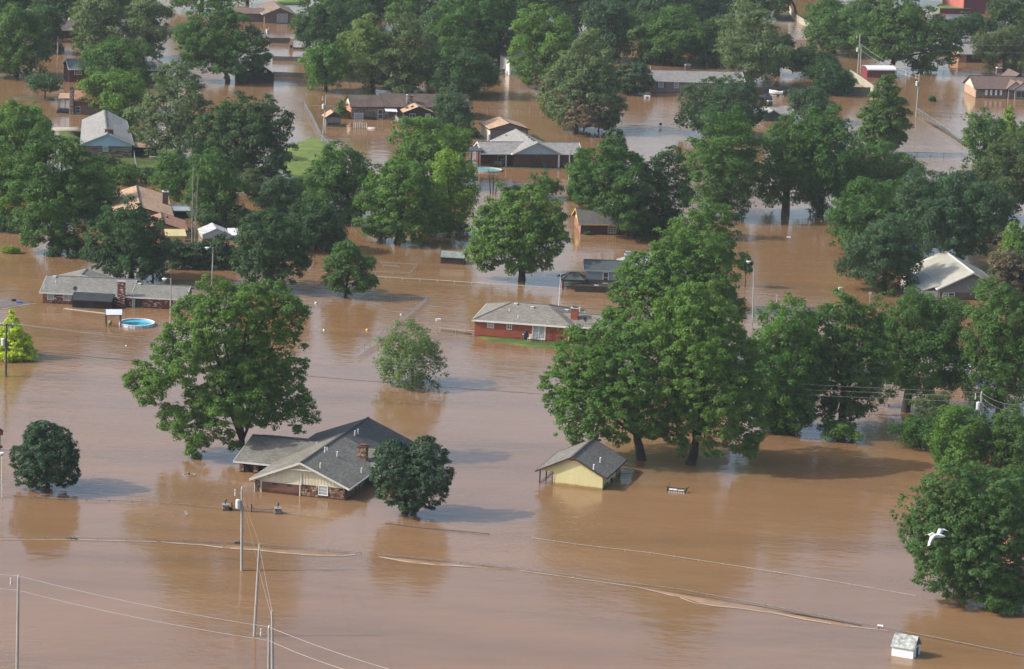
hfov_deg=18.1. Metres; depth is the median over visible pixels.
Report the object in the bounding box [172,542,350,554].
spill
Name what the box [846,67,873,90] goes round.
vinyl fence
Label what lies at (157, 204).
tan roofed house
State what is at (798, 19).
vinyl fence
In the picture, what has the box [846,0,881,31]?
elm tree
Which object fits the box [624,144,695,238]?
elm tree
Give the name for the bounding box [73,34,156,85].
maple tree
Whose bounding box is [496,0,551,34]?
elm tree
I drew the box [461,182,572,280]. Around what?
maple tree
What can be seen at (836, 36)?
oak tree
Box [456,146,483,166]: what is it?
veranda frame
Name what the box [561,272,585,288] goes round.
wooden gazebo
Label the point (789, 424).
bush
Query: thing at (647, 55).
elm tree
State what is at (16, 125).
elm tree
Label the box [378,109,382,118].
door
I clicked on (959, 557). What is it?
sycamore tree
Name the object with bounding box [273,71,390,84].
wooden fence
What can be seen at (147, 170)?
bush
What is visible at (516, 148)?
grey roofed house
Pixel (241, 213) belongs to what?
bush
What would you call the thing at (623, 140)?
round cedar
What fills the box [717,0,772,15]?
elm tree
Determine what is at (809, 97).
elm
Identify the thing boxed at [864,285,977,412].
elm tree
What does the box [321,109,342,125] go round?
plank shed
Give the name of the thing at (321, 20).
black oak
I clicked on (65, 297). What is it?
window
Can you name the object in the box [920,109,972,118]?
wire fence
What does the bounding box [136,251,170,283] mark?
elm
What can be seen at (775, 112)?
slate gabled house
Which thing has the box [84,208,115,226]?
bush
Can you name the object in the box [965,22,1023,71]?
willow tree
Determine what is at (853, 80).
vine hedge
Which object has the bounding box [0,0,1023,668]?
water
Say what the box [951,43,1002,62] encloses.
orange brick house
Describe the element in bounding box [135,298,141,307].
door
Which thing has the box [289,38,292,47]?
brick barbecue
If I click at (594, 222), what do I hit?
yellow gabled house
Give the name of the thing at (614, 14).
elm tree
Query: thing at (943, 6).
lawn
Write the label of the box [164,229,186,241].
yellow metal shed
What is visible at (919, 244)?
ash tree
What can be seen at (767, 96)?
parked car
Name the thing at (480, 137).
lawn
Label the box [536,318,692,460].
oak tree
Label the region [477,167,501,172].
pool
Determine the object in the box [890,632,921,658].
white barn shed
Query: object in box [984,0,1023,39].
elm tree
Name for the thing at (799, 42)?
brown slab house
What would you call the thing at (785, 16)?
lawn
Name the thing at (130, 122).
bush
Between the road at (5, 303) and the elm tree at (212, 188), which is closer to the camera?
the road at (5, 303)
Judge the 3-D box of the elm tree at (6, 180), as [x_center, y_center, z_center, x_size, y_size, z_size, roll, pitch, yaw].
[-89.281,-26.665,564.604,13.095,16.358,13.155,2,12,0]
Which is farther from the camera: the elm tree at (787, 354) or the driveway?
the driveway
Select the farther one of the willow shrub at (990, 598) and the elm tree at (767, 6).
the elm tree at (767, 6)
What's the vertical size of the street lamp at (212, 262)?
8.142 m
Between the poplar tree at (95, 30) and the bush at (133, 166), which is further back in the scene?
the poplar tree at (95, 30)
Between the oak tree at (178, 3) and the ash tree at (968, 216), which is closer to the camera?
the ash tree at (968, 216)
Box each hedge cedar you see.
[166,237,190,269]
[177,242,204,268]
[185,239,216,268]
[205,231,234,267]
[217,244,240,268]
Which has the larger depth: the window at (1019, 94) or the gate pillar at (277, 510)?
the window at (1019, 94)
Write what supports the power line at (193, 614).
attached to the utility pole at (268, 662)
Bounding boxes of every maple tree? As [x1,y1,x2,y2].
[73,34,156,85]
[296,38,351,91]
[318,238,379,296]
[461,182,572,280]
[506,2,583,87]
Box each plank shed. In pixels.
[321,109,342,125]
[440,250,465,264]
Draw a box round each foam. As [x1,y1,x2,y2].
[37,539,156,541]
[161,541,222,547]
[230,548,354,555]
[379,556,468,566]
[521,570,672,595]
[680,597,830,623]
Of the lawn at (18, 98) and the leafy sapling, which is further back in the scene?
the lawn at (18, 98)
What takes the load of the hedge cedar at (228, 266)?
on the water
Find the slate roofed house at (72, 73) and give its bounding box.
[63,56,170,81]
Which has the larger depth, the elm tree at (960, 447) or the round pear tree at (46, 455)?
the elm tree at (960, 447)
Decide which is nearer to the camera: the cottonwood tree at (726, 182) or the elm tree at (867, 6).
the cottonwood tree at (726, 182)
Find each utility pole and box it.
[0,323,12,376]
[10,575,19,668]
[234,486,242,570]
[253,544,259,635]
[260,625,269,668]
[271,610,273,668]
[322,96,326,139]
[856,35,860,72]
[915,74,919,116]
[975,391,981,447]
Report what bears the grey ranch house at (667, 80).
on the water
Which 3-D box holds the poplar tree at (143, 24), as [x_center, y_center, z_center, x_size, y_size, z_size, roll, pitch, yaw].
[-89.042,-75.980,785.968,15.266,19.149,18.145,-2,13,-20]
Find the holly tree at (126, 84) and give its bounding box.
[75,67,146,115]
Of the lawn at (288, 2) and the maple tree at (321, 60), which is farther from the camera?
the lawn at (288, 2)
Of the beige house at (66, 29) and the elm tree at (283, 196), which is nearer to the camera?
the elm tree at (283, 196)
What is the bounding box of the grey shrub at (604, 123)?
[595,114,612,130]
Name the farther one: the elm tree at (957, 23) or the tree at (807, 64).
the elm tree at (957, 23)
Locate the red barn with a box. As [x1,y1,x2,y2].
[942,0,1002,8]
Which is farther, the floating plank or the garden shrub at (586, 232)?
the garden shrub at (586, 232)
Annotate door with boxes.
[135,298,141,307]
[262,481,298,495]
[354,113,362,118]
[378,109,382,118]
[532,326,545,339]
[603,272,608,283]
[966,55,981,62]
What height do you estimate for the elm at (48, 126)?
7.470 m
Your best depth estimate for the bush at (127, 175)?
608.20 m
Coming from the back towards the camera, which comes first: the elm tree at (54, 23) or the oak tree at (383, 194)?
the elm tree at (54, 23)
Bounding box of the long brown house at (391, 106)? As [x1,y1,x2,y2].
[344,93,471,124]
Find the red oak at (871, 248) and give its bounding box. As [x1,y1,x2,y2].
[831,210,926,292]
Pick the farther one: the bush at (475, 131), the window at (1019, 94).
the window at (1019, 94)
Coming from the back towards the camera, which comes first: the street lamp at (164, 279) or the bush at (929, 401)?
the street lamp at (164, 279)
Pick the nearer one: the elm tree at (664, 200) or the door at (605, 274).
the door at (605, 274)
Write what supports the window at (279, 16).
in the brown gabled house at (272, 11)
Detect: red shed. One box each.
[235,71,252,82]
[861,65,895,76]
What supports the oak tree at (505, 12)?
on the water
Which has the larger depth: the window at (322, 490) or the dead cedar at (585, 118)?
the dead cedar at (585, 118)
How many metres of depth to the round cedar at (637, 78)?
754.68 m
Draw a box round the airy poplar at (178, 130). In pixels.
[122,59,214,157]
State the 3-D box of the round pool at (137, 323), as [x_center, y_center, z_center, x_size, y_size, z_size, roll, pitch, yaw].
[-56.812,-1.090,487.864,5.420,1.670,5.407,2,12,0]
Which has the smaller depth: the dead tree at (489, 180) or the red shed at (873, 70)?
the dead tree at (489, 180)
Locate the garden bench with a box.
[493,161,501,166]
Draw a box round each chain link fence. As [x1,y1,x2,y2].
[304,102,332,151]
[322,294,426,354]
[377,276,556,287]
[917,109,963,141]
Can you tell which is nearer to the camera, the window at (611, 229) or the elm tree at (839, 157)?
the window at (611, 229)
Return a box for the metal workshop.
[500,50,541,74]
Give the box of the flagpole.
[557,273,561,305]
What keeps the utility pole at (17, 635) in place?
in the water
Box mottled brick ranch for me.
[39,268,194,309]
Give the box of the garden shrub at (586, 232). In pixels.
[583,230,593,234]
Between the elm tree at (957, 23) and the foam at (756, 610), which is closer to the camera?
the foam at (756, 610)
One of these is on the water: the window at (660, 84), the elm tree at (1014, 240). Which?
the elm tree at (1014, 240)
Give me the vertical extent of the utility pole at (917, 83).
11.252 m
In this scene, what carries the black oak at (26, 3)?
on the water
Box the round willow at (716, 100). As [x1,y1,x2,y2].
[671,72,770,138]
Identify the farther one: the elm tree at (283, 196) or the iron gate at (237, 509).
the elm tree at (283, 196)
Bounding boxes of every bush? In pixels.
[0,214,19,233]
[42,230,87,257]
[82,152,127,171]
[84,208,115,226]
[103,164,142,184]
[115,108,141,129]
[119,163,140,174]
[135,166,157,183]
[189,209,222,225]
[224,207,253,227]
[292,175,308,194]
[319,225,349,241]
[334,99,348,118]
[367,226,395,240]
[410,217,454,234]
[454,124,479,137]
[455,223,473,232]
[505,185,520,192]
[523,170,564,199]
[750,402,802,430]
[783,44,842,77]
[814,415,863,440]
[885,414,949,448]
[905,388,961,443]
[911,58,936,73]
[928,96,936,101]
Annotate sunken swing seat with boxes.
[667,482,688,492]
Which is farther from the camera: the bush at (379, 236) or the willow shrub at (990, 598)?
the bush at (379, 236)
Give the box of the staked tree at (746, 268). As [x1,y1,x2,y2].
[734,251,753,286]
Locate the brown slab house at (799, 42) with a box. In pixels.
[790,40,815,52]
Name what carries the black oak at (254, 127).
on the water
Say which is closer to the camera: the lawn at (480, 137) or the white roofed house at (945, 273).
the white roofed house at (945, 273)
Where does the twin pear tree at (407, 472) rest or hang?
in the water
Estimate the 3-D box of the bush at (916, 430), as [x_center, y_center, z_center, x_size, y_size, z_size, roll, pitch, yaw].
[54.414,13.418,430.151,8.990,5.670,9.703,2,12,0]
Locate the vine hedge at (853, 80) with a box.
[835,68,858,93]
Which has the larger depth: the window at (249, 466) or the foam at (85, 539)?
the window at (249, 466)
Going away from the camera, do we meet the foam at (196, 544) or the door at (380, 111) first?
the foam at (196, 544)
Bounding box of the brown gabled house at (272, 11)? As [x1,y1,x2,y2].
[230,0,296,22]
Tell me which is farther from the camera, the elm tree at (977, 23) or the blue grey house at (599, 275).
the elm tree at (977, 23)
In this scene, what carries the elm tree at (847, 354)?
in the water
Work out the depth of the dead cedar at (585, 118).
689.47 m
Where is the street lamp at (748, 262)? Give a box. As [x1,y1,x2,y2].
[746,261,754,319]
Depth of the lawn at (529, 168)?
645.28 m
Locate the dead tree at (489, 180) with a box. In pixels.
[488,170,499,193]
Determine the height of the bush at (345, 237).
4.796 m
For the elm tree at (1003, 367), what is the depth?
440.59 m
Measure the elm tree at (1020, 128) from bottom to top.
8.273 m
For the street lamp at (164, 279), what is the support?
in the water
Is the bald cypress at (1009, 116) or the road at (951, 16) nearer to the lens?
the bald cypress at (1009, 116)
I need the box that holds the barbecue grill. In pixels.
[523,331,527,338]
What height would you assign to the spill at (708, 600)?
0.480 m
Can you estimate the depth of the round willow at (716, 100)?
692.25 m
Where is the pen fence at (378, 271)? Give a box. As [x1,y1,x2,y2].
[309,261,416,273]
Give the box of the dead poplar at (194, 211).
[190,169,207,243]
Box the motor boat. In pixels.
[769,89,784,94]
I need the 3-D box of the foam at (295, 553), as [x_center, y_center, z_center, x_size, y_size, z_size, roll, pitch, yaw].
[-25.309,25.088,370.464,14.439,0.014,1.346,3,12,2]
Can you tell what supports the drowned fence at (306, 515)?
in the water
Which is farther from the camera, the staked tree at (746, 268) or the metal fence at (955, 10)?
the metal fence at (955, 10)
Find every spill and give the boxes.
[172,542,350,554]
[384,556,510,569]
[645,588,862,625]
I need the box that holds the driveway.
[52,127,78,130]
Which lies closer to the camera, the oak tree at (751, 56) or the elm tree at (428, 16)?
the oak tree at (751, 56)
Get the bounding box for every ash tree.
[821,175,915,254]
[882,177,954,247]
[889,163,1022,259]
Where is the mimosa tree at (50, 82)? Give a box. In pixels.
[24,70,63,98]
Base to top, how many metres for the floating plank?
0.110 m
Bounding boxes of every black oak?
[0,0,36,15]
[30,0,77,40]
[70,0,135,26]
[182,90,298,183]
[288,0,376,52]
[337,0,405,26]
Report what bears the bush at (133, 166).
on the water
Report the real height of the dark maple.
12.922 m
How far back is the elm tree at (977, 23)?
888.83 m
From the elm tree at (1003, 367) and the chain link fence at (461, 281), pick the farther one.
the chain link fence at (461, 281)
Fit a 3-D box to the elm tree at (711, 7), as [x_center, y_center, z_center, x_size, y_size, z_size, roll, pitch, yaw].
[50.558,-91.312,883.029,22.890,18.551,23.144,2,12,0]
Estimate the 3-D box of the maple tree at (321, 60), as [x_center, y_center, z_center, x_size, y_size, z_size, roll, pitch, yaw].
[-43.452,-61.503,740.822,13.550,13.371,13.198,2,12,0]
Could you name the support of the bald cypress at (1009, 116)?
on the water
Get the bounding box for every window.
[47,294,53,299]
[63,295,72,300]
[74,70,81,74]
[103,146,107,151]
[247,464,253,470]
[277,14,281,21]
[282,14,287,21]
[318,485,327,495]
[327,122,339,125]
[487,322,493,327]
[497,155,503,163]
[608,226,615,232]
[658,82,663,86]
[1016,91,1023,97]
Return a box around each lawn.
[13,96,53,100]
[58,131,187,170]
[277,0,310,4]
[280,138,345,175]
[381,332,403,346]
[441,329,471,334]
[469,133,483,140]
[480,336,597,349]
[498,165,562,170]
[773,11,794,22]
[924,120,969,147]
[937,4,970,12]
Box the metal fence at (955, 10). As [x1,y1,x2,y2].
[940,8,984,13]
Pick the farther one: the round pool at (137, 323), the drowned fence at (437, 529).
the round pool at (137, 323)
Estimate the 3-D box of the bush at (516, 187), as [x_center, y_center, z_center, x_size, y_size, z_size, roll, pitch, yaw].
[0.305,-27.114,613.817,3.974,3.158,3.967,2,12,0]
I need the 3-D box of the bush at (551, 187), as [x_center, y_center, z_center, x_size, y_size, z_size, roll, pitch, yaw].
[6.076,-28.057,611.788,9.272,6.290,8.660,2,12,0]
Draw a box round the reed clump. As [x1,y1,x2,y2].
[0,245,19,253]
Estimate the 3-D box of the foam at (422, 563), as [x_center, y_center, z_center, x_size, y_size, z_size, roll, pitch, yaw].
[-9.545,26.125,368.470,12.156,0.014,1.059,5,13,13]
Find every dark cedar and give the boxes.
[704,14,746,62]
[811,60,853,95]
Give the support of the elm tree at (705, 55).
on the water
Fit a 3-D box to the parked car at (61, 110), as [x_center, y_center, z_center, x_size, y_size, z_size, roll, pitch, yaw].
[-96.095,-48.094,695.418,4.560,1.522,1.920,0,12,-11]
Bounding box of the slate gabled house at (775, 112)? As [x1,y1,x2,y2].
[744,99,795,120]
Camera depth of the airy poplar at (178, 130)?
637.38 m
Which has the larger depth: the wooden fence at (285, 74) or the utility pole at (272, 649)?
the wooden fence at (285, 74)
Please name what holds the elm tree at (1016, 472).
on the water
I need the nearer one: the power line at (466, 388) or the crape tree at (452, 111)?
the power line at (466, 388)
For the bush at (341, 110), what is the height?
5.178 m
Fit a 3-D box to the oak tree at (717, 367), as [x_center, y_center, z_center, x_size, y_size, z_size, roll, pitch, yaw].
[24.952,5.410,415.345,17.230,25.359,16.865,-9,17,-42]
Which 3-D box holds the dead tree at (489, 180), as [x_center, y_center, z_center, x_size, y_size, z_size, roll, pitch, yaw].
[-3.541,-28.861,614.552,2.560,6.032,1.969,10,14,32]
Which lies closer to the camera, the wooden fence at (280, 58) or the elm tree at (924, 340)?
the elm tree at (924, 340)
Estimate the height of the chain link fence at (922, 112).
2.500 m
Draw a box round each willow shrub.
[971,570,1023,615]
[1015,579,1023,608]
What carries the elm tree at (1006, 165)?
on the water
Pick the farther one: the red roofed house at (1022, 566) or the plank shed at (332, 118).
the plank shed at (332, 118)
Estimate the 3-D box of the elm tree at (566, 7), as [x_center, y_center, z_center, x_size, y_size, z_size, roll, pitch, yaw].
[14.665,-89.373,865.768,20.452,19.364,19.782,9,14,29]
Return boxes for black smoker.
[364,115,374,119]
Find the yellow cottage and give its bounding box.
[535,438,627,489]
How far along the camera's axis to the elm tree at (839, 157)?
599.18 m
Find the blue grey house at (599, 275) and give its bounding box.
[574,250,688,292]
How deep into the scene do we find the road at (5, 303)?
499.61 m
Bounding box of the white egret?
[927,529,951,545]
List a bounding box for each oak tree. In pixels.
[0,1,54,78]
[163,0,242,11]
[172,0,273,82]
[350,156,452,243]
[383,0,453,35]
[385,114,475,185]
[425,0,509,57]
[425,139,481,237]
[476,0,528,63]
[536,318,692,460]
[599,225,749,354]
[629,280,770,465]
[657,197,744,282]
[712,0,796,84]
[799,7,870,54]
[802,0,850,30]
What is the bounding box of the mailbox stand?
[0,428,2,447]
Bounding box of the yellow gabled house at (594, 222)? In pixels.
[571,204,678,235]
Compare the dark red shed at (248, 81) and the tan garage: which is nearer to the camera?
the tan garage
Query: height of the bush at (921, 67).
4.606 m
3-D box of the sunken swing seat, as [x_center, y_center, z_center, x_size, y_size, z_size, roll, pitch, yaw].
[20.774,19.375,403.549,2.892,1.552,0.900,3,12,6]
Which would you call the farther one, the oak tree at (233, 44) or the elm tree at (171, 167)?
the oak tree at (233, 44)
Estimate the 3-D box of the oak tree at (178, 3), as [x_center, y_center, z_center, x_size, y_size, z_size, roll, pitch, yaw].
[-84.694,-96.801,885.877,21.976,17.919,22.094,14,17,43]
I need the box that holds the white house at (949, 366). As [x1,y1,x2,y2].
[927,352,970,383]
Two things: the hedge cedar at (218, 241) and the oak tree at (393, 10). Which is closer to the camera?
the hedge cedar at (218, 241)
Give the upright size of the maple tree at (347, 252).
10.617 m
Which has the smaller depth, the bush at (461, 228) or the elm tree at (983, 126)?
the bush at (461, 228)
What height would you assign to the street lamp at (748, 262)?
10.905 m
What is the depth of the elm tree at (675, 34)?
809.29 m
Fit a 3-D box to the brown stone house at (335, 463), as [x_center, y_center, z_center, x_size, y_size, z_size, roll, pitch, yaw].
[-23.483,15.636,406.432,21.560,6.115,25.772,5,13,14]
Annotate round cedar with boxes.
[600,126,627,165]
[612,61,657,94]
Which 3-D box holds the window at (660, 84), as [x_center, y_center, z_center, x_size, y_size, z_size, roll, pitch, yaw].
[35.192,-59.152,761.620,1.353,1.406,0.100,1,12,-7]
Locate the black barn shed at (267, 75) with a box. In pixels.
[251,67,274,81]
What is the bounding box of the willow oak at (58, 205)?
[6,126,114,251]
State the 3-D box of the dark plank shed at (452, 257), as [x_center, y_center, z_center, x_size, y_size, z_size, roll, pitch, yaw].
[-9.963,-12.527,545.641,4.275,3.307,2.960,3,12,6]
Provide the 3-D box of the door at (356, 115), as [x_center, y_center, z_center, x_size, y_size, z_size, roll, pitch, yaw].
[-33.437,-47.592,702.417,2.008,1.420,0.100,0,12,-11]
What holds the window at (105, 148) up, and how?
in the blue gabled house at (104, 131)
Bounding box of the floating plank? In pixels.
[64,308,104,313]
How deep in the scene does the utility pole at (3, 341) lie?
450.19 m
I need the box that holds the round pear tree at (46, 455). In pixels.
[8,420,81,490]
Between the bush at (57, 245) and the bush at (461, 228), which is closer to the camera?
the bush at (57, 245)
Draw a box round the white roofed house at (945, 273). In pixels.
[904,250,988,299]
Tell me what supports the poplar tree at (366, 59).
on the water
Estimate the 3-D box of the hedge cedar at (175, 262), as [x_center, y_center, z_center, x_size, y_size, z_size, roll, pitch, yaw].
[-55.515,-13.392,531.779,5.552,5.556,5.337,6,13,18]
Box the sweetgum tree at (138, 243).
[79,195,177,282]
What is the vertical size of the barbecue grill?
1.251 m
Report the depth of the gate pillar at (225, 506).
387.07 m
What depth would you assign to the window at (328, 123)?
690.26 m
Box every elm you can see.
[31,113,56,140]
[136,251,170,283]
[374,11,441,92]
[783,86,834,120]
[924,297,985,316]
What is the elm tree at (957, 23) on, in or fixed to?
on the water
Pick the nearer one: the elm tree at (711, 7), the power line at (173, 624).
the power line at (173, 624)
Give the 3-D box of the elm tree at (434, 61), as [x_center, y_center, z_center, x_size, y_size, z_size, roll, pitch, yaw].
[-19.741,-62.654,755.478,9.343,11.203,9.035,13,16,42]
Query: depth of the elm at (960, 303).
519.26 m
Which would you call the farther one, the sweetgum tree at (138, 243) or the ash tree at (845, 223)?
the ash tree at (845, 223)
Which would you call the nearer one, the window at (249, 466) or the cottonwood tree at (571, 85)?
the window at (249, 466)
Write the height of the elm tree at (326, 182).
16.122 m
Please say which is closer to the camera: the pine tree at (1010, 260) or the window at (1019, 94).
the pine tree at (1010, 260)
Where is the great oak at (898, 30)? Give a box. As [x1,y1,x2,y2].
[847,0,963,71]
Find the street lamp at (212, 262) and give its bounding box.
[205,247,213,286]
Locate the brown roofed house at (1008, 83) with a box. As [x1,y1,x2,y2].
[963,66,1023,98]
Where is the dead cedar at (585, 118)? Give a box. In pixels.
[553,91,604,134]
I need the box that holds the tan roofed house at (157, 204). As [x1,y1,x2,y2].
[109,185,190,237]
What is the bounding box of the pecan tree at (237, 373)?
[119,273,321,458]
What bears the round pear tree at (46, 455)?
in the water
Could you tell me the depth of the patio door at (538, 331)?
487.56 m
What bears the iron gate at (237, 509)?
in the water
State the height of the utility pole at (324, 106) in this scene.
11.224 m
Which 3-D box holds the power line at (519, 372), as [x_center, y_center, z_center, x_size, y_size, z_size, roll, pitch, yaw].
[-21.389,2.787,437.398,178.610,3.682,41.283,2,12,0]
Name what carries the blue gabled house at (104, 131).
on the lawn at (143, 160)
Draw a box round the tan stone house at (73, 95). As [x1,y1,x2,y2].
[58,87,125,114]
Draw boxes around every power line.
[0,574,387,668]
[0,588,341,668]
[1,323,1023,409]
[8,323,1022,404]
[10,323,1022,417]
[13,349,958,418]
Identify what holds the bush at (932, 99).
on the water
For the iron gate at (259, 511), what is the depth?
386.88 m
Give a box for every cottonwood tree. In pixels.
[536,27,628,130]
[676,100,776,220]
[748,112,826,213]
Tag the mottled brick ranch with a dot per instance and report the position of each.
(86, 288)
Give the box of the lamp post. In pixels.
[0,452,3,496]
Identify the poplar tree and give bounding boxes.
[63,0,130,50]
[118,0,177,58]
[335,12,403,90]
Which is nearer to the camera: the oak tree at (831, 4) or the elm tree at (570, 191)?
the elm tree at (570, 191)
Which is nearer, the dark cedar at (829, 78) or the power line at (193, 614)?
the power line at (193, 614)
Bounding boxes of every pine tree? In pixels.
[983,249,1023,313]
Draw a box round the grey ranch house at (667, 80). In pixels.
[646,63,744,93]
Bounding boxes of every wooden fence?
[261,37,289,42]
[272,56,300,60]
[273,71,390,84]
[742,87,870,94]
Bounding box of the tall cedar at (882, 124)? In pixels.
[855,73,914,153]
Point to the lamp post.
(1, 454)
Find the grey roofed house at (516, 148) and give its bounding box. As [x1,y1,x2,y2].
[474,129,580,167]
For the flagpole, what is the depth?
511.12 m
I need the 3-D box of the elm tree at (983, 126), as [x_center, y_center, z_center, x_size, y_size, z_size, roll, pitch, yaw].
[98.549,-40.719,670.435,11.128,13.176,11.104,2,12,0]
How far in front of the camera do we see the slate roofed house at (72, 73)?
744.70 m
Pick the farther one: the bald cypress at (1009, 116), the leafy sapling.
the bald cypress at (1009, 116)
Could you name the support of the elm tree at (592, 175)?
on the water
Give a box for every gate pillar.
[222,499,228,510]
[274,502,281,513]
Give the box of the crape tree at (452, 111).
[428,87,475,135]
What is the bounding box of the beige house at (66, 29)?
[52,20,79,37]
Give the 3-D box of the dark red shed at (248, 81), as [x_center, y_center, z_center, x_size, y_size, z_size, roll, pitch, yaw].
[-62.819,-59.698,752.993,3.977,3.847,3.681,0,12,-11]
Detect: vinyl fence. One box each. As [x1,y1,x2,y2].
[789,6,812,27]
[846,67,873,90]
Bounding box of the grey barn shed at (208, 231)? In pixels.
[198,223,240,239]
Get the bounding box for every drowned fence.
[0,494,221,507]
[14,537,361,553]
[282,512,330,519]
[375,553,1023,655]
[385,522,488,533]
[532,537,915,595]
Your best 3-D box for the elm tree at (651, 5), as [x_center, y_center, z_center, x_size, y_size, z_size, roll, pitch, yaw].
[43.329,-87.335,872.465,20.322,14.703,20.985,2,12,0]
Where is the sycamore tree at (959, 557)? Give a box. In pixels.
[888,460,1023,603]
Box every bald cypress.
[0,308,38,361]
[1000,105,1018,150]
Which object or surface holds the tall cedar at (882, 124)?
on the water
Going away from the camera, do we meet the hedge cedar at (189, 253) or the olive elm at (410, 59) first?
the hedge cedar at (189, 253)
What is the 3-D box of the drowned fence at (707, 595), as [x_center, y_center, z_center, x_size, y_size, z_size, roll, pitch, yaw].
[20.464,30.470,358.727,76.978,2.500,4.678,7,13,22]
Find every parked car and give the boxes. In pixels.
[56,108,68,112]
[760,94,771,99]
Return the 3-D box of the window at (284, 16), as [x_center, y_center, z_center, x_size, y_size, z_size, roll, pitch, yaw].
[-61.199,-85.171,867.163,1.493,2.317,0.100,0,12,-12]
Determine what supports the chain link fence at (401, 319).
in the water
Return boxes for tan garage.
[479,116,530,140]
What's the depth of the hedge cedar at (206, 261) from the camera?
531.35 m
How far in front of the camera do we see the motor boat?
763.34 m
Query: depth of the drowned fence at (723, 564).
372.38 m
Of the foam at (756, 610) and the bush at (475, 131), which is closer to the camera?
the foam at (756, 610)
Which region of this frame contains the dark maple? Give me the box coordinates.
[426,46,506,96]
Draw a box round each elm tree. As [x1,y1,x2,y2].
[0,99,54,168]
[0,136,35,217]
[30,4,65,52]
[69,8,95,49]
[75,164,123,205]
[146,152,196,200]
[177,145,250,226]
[227,206,318,292]
[237,0,253,4]
[237,166,268,200]
[252,173,305,216]
[286,195,347,252]
[300,139,382,223]
[332,15,385,55]
[415,47,445,87]
[419,4,456,54]
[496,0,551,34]
[532,0,601,33]
[564,135,657,238]
[564,149,591,198]
[577,0,641,60]
[595,0,657,17]
[621,3,714,65]
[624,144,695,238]
[635,44,672,64]
[637,0,707,26]
[659,0,735,30]
[690,38,722,66]
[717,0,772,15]
[741,291,828,434]
[757,32,801,75]
[759,366,820,436]
[765,0,796,15]
[787,103,868,216]
[802,288,895,422]
[828,136,928,203]
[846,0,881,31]
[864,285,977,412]
[922,403,996,481]
[941,16,969,39]
[951,274,1023,425]
[957,107,1008,165]
[961,11,996,39]
[967,130,1023,219]
[974,403,1023,486]
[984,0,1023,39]
[993,464,1023,530]
[996,221,1023,257]
[1014,121,1023,152]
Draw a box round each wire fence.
[896,68,1018,75]
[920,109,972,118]
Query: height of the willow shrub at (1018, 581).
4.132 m
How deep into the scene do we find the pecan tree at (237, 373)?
408.77 m
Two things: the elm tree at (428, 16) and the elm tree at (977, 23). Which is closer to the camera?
the elm tree at (428, 16)
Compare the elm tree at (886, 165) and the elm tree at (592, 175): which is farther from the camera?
the elm tree at (886, 165)
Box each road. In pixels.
[0,299,32,308]
[946,14,973,20]
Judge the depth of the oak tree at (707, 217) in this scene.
510.08 m
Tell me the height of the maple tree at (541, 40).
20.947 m
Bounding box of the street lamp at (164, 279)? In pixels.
[162,278,170,323]
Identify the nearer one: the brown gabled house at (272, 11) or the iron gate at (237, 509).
the iron gate at (237, 509)
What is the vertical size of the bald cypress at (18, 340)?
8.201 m
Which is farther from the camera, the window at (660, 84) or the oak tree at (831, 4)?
the oak tree at (831, 4)
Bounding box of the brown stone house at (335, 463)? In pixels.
[233,417,426,499]
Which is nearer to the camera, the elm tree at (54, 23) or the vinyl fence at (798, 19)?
the elm tree at (54, 23)
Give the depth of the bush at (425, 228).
569.20 m
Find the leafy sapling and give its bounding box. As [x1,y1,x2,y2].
[372,317,450,389]
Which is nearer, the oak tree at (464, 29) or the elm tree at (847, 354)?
the elm tree at (847, 354)
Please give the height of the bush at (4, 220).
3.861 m
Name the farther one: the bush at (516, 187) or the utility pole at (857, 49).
the utility pole at (857, 49)
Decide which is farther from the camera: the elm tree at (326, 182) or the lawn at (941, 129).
the lawn at (941, 129)
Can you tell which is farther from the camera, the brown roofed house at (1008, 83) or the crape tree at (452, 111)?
the brown roofed house at (1008, 83)
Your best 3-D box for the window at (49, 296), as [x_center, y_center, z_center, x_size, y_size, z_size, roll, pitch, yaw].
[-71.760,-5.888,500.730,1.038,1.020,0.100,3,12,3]
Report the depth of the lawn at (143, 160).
642.43 m
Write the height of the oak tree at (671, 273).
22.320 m
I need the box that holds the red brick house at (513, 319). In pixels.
[471,301,612,341]
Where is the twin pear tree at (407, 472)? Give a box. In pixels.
[368,435,456,514]
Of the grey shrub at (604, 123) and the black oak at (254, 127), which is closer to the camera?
the black oak at (254, 127)
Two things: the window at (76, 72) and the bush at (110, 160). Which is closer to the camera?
the bush at (110, 160)
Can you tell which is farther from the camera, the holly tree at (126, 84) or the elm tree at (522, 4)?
the elm tree at (522, 4)
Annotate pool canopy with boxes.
[105,309,122,326]
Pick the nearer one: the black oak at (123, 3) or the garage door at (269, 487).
the garage door at (269, 487)
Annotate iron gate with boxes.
[231,502,247,511]
[251,504,273,512]
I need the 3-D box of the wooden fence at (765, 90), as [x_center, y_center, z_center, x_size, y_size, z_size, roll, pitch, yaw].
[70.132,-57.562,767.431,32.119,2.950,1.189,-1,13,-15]
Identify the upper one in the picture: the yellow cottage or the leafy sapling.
the leafy sapling
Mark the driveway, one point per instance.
(65, 128)
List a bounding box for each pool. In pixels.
[119,318,154,328]
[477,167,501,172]
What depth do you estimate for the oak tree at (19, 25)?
742.55 m
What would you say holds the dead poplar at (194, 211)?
in the water
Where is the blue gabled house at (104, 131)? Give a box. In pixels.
[80,109,159,156]

